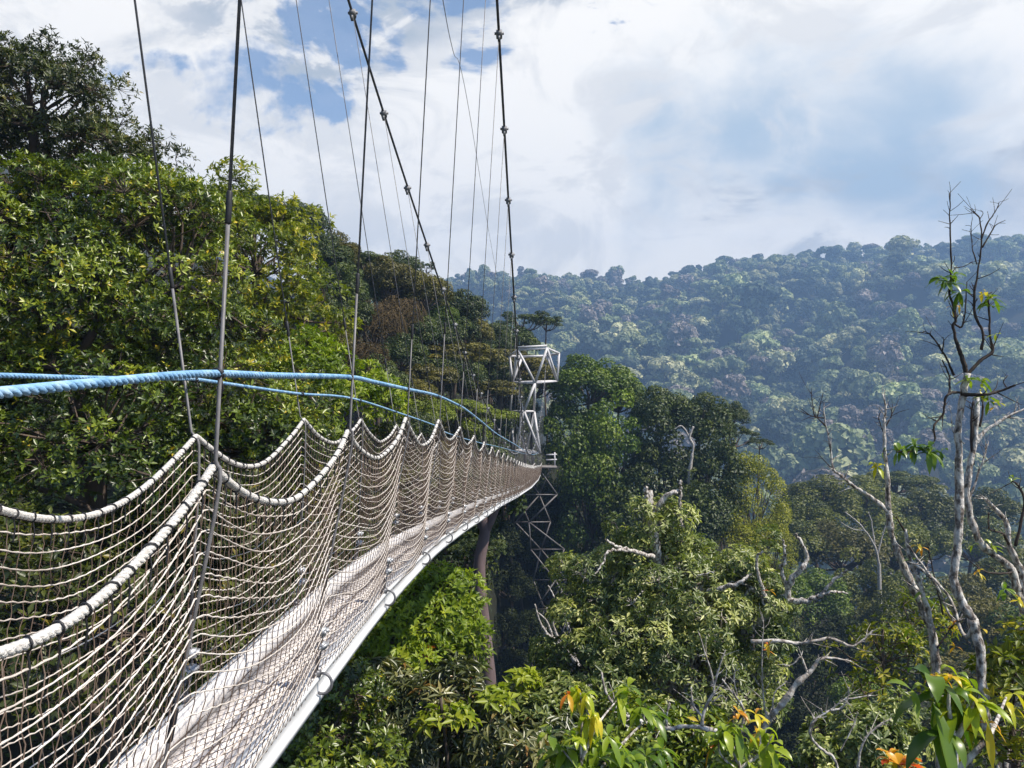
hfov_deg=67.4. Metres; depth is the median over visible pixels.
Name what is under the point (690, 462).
bare tree
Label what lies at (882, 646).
tree
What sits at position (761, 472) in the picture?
forest tree
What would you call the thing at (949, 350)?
hill tree
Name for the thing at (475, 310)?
forest tree
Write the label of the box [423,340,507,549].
forest tree
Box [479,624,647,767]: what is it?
leafy shrub
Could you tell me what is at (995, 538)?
forest tree
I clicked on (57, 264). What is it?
broadleaf tree
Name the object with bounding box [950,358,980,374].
hill tree
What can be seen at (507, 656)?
forest tree
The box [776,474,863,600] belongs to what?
forest tree
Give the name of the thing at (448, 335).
forest tree
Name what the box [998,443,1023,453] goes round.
hill tree
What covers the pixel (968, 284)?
hill tree
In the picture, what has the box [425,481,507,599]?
forest tree
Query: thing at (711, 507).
forest tree
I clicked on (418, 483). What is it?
forest tree
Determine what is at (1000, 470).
hill tree
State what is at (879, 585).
bare tree
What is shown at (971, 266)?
hill tree
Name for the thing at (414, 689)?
long leaved shrub
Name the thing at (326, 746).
broadleaf tree
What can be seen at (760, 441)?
forest tree
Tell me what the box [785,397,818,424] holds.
hill tree
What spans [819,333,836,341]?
hill tree
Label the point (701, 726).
bare tree
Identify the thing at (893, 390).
hill tree
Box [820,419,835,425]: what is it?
hill tree
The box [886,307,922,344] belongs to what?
hill tree
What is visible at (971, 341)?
hill tree
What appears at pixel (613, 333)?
hill tree
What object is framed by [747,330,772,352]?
hill tree
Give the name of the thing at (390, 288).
forest tree
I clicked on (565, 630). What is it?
forest tree
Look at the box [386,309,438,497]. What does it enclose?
forest tree
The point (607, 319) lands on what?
hill tree
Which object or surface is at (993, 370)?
hill tree
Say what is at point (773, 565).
forest tree
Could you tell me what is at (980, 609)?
forest tree
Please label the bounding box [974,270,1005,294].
hill tree
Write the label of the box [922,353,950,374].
hill tree
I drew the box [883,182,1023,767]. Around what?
bare tree
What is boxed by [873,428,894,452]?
hill tree
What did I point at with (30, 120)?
broadleaf tree
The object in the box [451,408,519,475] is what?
forest tree
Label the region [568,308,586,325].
hill tree
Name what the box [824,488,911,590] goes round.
forest tree
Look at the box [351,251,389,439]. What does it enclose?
forest tree
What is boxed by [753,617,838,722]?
forest tree
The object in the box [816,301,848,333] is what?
hill tree
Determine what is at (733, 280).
hill tree
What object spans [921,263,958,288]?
hill tree
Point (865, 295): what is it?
hill tree
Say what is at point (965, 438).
hill tree
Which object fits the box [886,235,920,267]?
hill tree
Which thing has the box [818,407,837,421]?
hill tree
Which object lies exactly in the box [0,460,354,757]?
leafy shrub
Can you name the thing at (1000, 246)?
hill tree
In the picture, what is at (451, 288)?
forest tree
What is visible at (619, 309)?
hill tree
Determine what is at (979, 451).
hill tree
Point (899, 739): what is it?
leafy shrub
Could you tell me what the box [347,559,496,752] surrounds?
broadleaf tree
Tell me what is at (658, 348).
hill tree
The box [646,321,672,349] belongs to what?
hill tree
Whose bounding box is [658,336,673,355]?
hill tree
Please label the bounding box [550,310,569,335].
hill tree
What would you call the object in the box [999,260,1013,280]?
hill tree
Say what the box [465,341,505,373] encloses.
forest tree
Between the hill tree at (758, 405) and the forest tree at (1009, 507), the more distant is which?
the hill tree at (758, 405)
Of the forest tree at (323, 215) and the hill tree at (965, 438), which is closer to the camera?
the forest tree at (323, 215)
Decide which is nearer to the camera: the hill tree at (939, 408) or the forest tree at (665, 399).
the forest tree at (665, 399)
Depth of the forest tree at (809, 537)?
111.20 m
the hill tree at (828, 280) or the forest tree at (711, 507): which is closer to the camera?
the forest tree at (711, 507)
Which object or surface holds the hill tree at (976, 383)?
on the ground
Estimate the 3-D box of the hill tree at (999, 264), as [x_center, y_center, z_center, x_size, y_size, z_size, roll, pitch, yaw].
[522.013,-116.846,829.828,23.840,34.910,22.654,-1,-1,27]
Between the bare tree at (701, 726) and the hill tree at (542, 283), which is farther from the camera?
the hill tree at (542, 283)
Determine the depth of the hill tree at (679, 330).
804.42 m
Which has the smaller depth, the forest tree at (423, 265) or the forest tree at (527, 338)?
the forest tree at (423, 265)
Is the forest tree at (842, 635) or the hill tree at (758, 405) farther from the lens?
the hill tree at (758, 405)
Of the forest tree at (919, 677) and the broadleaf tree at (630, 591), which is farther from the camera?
the forest tree at (919, 677)
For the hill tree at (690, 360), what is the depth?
745.32 m
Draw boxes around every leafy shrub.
[0,331,348,767]
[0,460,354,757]
[192,417,442,574]
[410,665,544,767]
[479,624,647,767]
[549,689,760,767]
[778,686,935,767]
[960,613,1023,767]
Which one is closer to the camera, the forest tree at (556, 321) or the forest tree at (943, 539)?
the forest tree at (556, 321)
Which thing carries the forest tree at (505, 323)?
on the ground
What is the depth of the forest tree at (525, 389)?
79.19 m
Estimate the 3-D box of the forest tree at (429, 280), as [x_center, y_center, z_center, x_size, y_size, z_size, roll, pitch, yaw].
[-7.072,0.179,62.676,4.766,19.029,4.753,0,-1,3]
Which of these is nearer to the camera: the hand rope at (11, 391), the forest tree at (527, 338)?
the hand rope at (11, 391)
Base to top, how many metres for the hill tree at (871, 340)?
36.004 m
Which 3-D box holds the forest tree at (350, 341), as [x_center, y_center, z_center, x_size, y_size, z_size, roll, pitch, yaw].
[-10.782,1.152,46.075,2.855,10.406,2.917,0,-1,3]
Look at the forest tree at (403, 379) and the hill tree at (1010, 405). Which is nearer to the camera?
the forest tree at (403, 379)
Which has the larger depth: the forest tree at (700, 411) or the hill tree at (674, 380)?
the hill tree at (674, 380)
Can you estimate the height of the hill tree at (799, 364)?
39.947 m
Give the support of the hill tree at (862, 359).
on the ground
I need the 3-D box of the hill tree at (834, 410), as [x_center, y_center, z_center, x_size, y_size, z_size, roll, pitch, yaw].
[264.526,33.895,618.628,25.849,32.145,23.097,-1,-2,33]
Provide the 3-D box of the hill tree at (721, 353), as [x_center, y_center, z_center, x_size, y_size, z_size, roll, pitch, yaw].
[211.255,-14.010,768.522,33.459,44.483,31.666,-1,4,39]
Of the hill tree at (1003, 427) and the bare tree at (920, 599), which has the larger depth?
the hill tree at (1003, 427)
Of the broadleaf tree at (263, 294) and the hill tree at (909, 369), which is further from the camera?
the hill tree at (909, 369)
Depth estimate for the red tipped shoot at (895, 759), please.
3.87 m
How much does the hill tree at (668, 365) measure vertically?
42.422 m
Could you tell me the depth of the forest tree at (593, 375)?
79.31 m
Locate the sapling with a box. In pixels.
[229,323,412,735]
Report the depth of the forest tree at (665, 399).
77.61 m
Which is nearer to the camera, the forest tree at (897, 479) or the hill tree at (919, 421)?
the forest tree at (897, 479)
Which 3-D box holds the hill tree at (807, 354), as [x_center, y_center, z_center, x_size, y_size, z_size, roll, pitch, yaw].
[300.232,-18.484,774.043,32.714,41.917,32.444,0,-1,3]
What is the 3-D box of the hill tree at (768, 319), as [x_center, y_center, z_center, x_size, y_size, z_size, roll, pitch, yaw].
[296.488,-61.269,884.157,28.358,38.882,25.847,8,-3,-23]
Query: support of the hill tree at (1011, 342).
on the ground
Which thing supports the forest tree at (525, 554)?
on the ground
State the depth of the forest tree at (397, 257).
70.02 m
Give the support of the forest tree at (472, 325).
on the ground
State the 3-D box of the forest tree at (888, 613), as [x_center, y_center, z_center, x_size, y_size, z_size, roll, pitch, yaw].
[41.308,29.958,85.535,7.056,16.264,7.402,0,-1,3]
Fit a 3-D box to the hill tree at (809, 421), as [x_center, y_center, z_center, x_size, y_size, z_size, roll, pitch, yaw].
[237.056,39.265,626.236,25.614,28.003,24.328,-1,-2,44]
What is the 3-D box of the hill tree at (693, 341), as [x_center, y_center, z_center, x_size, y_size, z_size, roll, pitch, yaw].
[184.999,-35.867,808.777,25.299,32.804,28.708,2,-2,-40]
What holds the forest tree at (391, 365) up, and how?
on the ground
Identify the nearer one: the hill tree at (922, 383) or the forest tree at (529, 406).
the forest tree at (529, 406)
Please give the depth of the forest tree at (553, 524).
80.26 m
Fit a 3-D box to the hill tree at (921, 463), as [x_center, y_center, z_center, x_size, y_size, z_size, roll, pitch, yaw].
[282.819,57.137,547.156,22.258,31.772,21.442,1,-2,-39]
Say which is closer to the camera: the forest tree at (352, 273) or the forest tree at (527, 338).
the forest tree at (352, 273)
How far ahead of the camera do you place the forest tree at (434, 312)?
63.59 m
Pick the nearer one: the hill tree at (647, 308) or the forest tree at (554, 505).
the forest tree at (554, 505)
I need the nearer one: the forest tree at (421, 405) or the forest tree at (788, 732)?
the forest tree at (421, 405)
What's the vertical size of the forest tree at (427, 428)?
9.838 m
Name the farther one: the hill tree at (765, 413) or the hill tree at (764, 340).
the hill tree at (764, 340)
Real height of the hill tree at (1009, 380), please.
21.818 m
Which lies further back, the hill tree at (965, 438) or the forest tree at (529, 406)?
the hill tree at (965, 438)
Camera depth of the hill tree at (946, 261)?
875.04 m
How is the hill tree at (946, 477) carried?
on the ground
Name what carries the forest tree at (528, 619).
on the ground
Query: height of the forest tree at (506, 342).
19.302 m
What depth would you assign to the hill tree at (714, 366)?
726.98 m
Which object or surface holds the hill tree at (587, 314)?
on the ground
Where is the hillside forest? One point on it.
(795, 462)
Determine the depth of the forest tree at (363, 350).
47.89 m
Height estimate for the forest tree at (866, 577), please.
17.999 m
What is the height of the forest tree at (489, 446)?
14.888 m
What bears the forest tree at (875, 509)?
on the ground
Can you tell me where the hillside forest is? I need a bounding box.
[307,232,1023,612]
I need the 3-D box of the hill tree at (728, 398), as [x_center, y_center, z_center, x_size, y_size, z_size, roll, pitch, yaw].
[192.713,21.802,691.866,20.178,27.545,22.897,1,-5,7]
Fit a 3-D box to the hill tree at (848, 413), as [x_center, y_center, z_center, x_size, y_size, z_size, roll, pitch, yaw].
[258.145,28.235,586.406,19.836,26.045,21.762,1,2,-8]
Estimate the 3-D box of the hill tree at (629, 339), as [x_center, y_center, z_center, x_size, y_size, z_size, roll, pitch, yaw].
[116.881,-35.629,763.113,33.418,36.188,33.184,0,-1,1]
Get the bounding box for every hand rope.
[0,368,536,454]
[0,373,523,453]
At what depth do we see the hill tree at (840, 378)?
702.47 m
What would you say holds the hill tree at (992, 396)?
on the ground
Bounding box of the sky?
[0,0,1023,283]
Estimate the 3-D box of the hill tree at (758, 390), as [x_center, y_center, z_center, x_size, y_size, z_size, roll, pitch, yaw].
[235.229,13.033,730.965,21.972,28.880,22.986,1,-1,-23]
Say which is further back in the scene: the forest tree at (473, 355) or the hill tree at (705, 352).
the hill tree at (705, 352)
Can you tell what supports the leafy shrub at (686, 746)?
on the ground
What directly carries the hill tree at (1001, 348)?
on the ground
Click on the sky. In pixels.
(653, 138)
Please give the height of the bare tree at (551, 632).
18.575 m
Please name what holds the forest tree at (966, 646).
on the ground
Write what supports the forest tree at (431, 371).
on the ground
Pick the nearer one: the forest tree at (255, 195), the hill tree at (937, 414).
the forest tree at (255, 195)
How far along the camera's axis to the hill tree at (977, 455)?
538.15 m
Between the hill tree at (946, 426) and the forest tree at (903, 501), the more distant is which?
the hill tree at (946, 426)
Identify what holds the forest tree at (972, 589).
on the ground
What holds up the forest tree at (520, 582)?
on the ground
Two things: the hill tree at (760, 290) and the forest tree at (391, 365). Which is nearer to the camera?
the forest tree at (391, 365)
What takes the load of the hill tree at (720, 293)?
on the ground
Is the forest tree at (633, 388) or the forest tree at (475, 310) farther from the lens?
the forest tree at (633, 388)
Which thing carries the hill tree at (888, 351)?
on the ground
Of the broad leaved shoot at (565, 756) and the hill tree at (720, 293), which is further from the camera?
the hill tree at (720, 293)
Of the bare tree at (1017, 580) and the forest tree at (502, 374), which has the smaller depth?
the bare tree at (1017, 580)
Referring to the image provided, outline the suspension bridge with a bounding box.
[0,0,546,767]
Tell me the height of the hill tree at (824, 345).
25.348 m
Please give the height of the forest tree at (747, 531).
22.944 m
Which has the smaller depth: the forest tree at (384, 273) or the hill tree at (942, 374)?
the forest tree at (384, 273)
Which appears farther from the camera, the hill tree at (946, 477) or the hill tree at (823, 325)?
the hill tree at (823, 325)
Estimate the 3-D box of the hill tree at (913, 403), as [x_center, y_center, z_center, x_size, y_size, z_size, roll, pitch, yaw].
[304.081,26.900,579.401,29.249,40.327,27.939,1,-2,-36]
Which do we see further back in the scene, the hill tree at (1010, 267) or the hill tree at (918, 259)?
the hill tree at (1010, 267)
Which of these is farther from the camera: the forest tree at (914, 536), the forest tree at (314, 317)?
the forest tree at (914, 536)
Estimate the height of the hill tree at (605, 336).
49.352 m
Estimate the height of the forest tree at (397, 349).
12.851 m
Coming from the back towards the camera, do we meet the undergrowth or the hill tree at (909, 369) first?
the hill tree at (909, 369)
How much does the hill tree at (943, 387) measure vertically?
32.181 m
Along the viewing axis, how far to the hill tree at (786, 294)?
956.05 m
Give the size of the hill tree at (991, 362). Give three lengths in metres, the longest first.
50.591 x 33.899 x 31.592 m
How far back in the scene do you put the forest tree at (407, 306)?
56.60 m
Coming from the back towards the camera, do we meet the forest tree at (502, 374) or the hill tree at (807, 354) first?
the hill tree at (807, 354)
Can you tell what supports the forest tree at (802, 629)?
on the ground
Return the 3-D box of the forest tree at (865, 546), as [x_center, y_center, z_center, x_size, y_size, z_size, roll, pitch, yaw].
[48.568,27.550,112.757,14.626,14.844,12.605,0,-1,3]
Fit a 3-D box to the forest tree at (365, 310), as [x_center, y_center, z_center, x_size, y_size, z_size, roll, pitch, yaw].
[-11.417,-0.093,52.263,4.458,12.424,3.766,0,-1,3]
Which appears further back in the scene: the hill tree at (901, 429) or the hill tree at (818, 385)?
the hill tree at (818, 385)
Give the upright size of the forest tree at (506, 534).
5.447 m
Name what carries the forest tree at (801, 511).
on the ground
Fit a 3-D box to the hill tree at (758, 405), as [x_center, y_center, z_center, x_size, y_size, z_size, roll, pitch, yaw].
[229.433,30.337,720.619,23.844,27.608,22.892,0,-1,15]
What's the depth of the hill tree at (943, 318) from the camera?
774.21 m
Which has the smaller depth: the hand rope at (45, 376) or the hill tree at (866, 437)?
the hand rope at (45, 376)
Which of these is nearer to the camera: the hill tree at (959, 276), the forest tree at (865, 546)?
the forest tree at (865, 546)
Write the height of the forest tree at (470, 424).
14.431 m
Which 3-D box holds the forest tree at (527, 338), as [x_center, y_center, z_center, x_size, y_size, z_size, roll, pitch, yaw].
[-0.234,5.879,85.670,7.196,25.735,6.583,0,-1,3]
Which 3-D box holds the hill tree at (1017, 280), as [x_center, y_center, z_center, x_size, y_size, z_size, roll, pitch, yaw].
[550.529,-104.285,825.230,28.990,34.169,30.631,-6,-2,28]
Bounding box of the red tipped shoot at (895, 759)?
[876,748,925,767]
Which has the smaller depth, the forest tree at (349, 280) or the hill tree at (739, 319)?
the forest tree at (349, 280)
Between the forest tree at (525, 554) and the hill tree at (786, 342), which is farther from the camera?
the hill tree at (786, 342)
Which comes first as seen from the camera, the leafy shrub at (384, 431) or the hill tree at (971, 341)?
the leafy shrub at (384, 431)
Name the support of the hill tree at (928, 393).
on the ground
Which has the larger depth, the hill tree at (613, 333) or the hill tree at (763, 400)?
the hill tree at (613, 333)
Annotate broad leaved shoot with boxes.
[536,677,679,767]
[702,706,792,767]
[885,664,1023,767]
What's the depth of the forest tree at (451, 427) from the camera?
53.34 m
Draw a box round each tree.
[0,24,199,652]
[0,148,296,767]
[161,155,363,610]
[232,191,283,255]
[273,655,411,767]
[274,198,332,380]
[286,230,354,271]
[287,295,351,388]
[306,229,361,432]
[306,262,369,438]
[314,320,356,432]
[318,259,362,420]
[327,292,376,458]
[335,338,397,486]
[341,269,382,435]
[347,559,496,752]
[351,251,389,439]
[354,353,398,499]
[356,297,409,475]
[361,255,418,454]
[362,364,414,529]
[369,275,413,449]
[370,294,430,447]
[374,283,430,454]
[377,332,430,520]
[380,440,473,564]
[382,249,423,364]
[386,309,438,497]
[390,406,436,522]
[398,363,459,517]
[399,270,454,379]
[399,396,457,519]
[402,377,442,526]
[414,298,459,497]
[416,317,467,509]
[418,352,476,488]
[419,420,472,550]
[421,261,433,381]
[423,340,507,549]
[425,399,493,566]
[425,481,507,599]
[429,279,453,393]
[433,378,524,401]
[435,467,527,764]
[440,360,488,398]
[442,414,493,566]
[443,288,489,398]
[443,305,481,399]
[444,435,514,487]
[446,536,506,694]
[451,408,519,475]
[462,317,495,348]
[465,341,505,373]
[471,322,514,419]
[476,435,509,584]
[479,367,532,409]
[480,348,547,568]
[484,355,512,404]
[488,408,532,663]
[490,516,523,572]
[491,320,508,419]
[492,394,540,571]
[493,561,538,652]
[494,606,526,651]
[495,322,540,528]
[496,647,540,691]
[500,310,552,525]
[500,526,544,663]
[507,608,557,684]
[512,354,556,563]
[512,453,559,569]
[515,286,539,306]
[522,483,569,603]
[526,604,569,642]
[527,480,847,731]
[529,275,554,306]
[531,566,579,601]
[534,370,610,662]
[534,478,603,597]
[534,585,591,717]
[535,316,563,477]
[548,353,633,581]
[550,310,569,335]
[551,422,630,583]
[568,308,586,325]
[575,388,656,574]
[578,304,604,324]
[586,457,659,583]
[589,366,645,508]
[593,333,612,361]
[598,313,621,332]
[599,340,622,356]
[601,630,745,763]
[605,303,630,316]
[606,322,640,348]
[613,330,647,353]
[617,405,713,525]
[625,384,695,693]
[635,336,660,366]
[638,344,662,355]
[640,303,659,318]
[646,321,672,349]
[647,356,684,382]
[648,333,664,351]
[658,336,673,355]
[658,404,755,728]
[658,480,738,740]
[666,301,689,315]
[666,320,698,355]
[666,373,699,396]
[668,391,736,711]
[673,336,701,355]
[675,425,693,733]
[676,354,706,375]
[688,296,709,312]
[689,316,709,335]
[690,279,719,303]
[697,348,714,358]
[697,508,772,734]
[700,354,745,382]
[705,348,736,374]
[708,284,732,309]
[711,450,792,734]
[715,373,751,403]
[716,424,759,712]
[717,395,734,404]
[721,273,747,303]
[722,401,751,566]
[727,308,753,343]
[733,279,782,329]
[735,398,755,424]
[738,339,762,365]
[741,330,780,366]
[743,606,807,729]
[744,436,775,564]
[745,560,811,610]
[746,516,798,722]
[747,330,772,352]
[747,589,882,760]
[749,383,770,401]
[749,402,764,412]
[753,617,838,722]
[757,408,781,420]
[759,397,769,403]
[760,314,780,337]
[763,349,795,384]
[763,518,834,570]
[764,395,786,408]
[768,397,793,416]
[769,494,849,604]
[769,699,854,767]
[774,287,793,316]
[775,328,795,346]
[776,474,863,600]
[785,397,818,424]
[787,567,853,696]
[788,349,811,373]
[789,519,892,570]
[791,422,807,438]
[793,613,889,711]
[794,345,826,384]
[795,373,965,767]
[795,418,817,423]
[801,671,892,767]
[804,379,836,409]
[805,277,830,295]
[810,422,820,427]
[813,318,838,336]
[813,338,833,355]
[814,369,839,389]
[815,246,842,262]
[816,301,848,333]
[817,355,844,373]
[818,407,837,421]
[818,585,961,712]
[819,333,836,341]
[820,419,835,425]
[821,545,897,640]
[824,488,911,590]
[824,673,892,766]
[825,406,838,416]
[833,373,852,395]
[836,404,864,428]
[837,369,885,406]
[837,527,869,563]
[841,512,885,683]
[841,694,935,767]
[846,625,956,694]
[847,470,949,584]
[847,482,902,591]
[848,268,864,291]
[848,581,920,656]
[850,513,939,575]
[854,288,880,313]
[855,350,877,372]
[855,404,883,434]
[862,435,876,460]
[864,570,956,694]
[865,340,904,376]
[866,335,879,344]
[867,398,889,411]
[868,381,922,422]
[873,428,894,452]
[875,300,906,319]
[881,412,909,430]
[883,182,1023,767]
[884,345,912,375]
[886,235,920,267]
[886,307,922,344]
[889,434,920,471]
[891,421,910,437]
[891,446,925,471]
[893,393,936,427]
[894,516,969,586]
[896,487,967,620]
[899,363,923,382]
[900,460,918,477]
[906,338,932,363]
[908,412,942,436]
[911,626,974,710]
[912,255,926,263]
[914,712,997,764]
[915,428,952,462]
[916,336,949,355]
[916,376,941,399]
[920,388,942,402]
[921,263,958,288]
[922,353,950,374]
[923,373,968,400]
[923,649,1022,764]
[926,571,1011,674]
[927,260,956,289]
[927,374,959,400]
[928,339,962,373]
[929,302,946,327]
[932,412,945,419]
[935,303,977,338]
[935,401,952,414]
[935,598,1008,672]
[936,515,1023,580]
[938,457,954,483]
[940,387,959,411]
[941,420,954,432]
[945,373,991,416]
[946,391,1023,767]
[946,426,978,450]
[947,486,1022,590]
[949,437,969,460]
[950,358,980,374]
[952,348,981,370]
[954,273,967,301]
[956,267,970,275]
[957,336,985,348]
[959,342,968,348]
[962,262,985,271]
[963,326,992,338]
[964,271,982,290]
[964,282,980,300]
[964,423,1008,458]
[964,437,991,461]
[967,392,1001,405]
[967,706,1023,767]
[968,405,1000,421]
[971,345,994,374]
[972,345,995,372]
[972,548,1023,607]
[973,367,999,377]
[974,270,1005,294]
[975,453,988,462]
[980,391,1002,409]
[980,604,1018,647]
[982,265,1008,289]
[985,240,1013,260]
[985,261,1007,277]
[985,337,1023,366]
[985,342,1020,386]
[985,431,1013,455]
[987,414,1023,447]
[990,376,1016,390]
[996,466,1006,484]
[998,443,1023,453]
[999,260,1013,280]
[1003,402,1023,413]
[1004,384,1023,401]
[1008,271,1023,296]
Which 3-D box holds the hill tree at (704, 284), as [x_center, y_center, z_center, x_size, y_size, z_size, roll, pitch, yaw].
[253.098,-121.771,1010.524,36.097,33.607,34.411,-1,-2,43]
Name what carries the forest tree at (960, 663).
on the ground
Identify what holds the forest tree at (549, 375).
on the ground
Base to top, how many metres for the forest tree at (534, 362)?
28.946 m
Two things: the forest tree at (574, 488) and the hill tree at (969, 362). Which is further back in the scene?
the hill tree at (969, 362)
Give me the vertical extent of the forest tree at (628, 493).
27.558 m
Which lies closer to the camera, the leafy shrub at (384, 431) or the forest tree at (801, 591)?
the leafy shrub at (384, 431)
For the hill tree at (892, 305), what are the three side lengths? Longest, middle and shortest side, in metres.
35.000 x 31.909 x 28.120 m
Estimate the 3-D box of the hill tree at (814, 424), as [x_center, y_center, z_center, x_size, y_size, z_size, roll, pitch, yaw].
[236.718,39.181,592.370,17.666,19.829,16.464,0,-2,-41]
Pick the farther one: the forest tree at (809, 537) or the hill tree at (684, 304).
the hill tree at (684, 304)
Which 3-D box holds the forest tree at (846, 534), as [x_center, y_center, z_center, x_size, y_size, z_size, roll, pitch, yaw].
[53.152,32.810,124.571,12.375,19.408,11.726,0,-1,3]
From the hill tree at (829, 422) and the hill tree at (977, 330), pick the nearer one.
the hill tree at (829, 422)
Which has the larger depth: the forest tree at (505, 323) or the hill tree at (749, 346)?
the hill tree at (749, 346)
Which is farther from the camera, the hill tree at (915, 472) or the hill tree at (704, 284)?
the hill tree at (704, 284)
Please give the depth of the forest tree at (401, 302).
63.08 m
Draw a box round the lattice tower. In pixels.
[508,345,573,716]
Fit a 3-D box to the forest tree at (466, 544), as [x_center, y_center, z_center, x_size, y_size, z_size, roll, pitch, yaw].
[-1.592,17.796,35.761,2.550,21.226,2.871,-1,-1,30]
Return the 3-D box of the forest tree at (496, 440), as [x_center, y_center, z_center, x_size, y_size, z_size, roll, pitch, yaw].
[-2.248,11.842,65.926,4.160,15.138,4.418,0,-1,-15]
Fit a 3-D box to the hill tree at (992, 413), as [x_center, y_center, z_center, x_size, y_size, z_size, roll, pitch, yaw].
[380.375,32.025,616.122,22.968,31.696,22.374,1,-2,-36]
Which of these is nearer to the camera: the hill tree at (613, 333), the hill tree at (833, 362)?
the hill tree at (833, 362)
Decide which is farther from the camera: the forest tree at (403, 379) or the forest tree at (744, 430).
the forest tree at (744, 430)
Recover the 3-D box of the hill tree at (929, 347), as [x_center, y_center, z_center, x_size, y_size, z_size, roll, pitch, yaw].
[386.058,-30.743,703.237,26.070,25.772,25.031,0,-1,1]
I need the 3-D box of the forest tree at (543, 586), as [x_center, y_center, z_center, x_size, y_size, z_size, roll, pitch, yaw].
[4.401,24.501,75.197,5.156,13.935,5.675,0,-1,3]
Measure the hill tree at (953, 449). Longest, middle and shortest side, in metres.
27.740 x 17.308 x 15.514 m
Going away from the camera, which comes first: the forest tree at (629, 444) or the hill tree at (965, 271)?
the forest tree at (629, 444)
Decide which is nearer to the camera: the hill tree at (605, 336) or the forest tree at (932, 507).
the forest tree at (932, 507)
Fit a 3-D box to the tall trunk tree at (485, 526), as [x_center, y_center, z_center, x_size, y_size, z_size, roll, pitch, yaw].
[-1.278,13.726,30.322,3.839,20.919,2.812,0,-1,3]
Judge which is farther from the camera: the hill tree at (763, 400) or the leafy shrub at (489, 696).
the hill tree at (763, 400)
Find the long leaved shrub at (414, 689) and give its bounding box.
[316,649,588,767]
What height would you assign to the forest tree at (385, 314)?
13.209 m
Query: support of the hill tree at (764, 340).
on the ground
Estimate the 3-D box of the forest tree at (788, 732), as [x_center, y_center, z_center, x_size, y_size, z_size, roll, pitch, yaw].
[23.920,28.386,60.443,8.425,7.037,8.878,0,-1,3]
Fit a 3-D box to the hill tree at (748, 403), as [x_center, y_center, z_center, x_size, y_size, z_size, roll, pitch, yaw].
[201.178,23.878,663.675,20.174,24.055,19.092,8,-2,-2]
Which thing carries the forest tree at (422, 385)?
on the ground
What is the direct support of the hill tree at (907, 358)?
on the ground
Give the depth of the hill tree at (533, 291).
957.07 m
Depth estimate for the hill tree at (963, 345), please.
750.04 m
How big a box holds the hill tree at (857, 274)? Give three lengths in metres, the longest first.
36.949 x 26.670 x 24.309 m
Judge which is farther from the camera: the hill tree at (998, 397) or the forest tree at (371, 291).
the hill tree at (998, 397)
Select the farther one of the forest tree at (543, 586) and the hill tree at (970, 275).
the hill tree at (970, 275)
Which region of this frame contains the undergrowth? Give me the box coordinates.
[0,285,1023,767]
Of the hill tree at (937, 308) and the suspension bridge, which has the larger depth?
the hill tree at (937, 308)
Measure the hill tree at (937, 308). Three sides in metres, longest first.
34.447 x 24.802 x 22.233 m
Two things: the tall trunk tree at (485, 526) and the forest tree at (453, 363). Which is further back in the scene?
the forest tree at (453, 363)
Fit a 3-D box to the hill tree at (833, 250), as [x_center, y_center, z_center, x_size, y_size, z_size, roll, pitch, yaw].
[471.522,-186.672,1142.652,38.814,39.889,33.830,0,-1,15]
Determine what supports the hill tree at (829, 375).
on the ground
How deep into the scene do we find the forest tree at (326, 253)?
56.54 m
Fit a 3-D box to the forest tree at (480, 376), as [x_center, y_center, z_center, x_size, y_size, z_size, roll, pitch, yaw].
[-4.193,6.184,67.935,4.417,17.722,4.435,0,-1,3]
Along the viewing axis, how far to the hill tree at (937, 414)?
609.43 m
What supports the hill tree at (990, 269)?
on the ground
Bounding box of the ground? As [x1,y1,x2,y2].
[0,158,1023,767]
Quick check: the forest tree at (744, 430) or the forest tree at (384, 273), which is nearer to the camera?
the forest tree at (384, 273)
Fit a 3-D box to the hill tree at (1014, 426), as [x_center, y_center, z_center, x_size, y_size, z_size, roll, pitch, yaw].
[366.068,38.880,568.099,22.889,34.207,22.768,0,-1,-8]
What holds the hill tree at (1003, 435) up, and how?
on the ground
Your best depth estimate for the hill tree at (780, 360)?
764.60 m
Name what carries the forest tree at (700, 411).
on the ground
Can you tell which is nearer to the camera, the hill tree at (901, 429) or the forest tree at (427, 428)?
the forest tree at (427, 428)
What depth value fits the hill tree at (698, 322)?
856.59 m
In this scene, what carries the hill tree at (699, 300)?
on the ground
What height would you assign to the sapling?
10.474 m
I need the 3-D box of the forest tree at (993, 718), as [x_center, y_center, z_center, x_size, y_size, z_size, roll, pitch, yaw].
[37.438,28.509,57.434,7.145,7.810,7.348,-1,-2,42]
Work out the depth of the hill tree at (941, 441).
534.84 m
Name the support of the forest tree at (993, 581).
on the ground
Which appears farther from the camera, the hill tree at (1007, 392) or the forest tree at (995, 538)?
the hill tree at (1007, 392)
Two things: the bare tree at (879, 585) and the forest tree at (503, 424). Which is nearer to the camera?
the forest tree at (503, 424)
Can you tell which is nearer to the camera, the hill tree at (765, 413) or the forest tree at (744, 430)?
the forest tree at (744, 430)
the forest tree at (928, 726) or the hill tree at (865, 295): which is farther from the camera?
the hill tree at (865, 295)
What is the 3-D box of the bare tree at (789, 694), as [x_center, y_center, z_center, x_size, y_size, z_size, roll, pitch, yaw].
[3.659,9.038,9.292,1.754,13.109,0.909,0,-1,3]
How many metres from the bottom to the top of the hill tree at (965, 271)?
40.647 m
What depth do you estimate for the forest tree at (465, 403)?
51.63 m
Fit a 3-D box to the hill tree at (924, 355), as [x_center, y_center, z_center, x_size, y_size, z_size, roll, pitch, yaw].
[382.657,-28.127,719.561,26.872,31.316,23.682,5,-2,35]
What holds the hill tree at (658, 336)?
on the ground

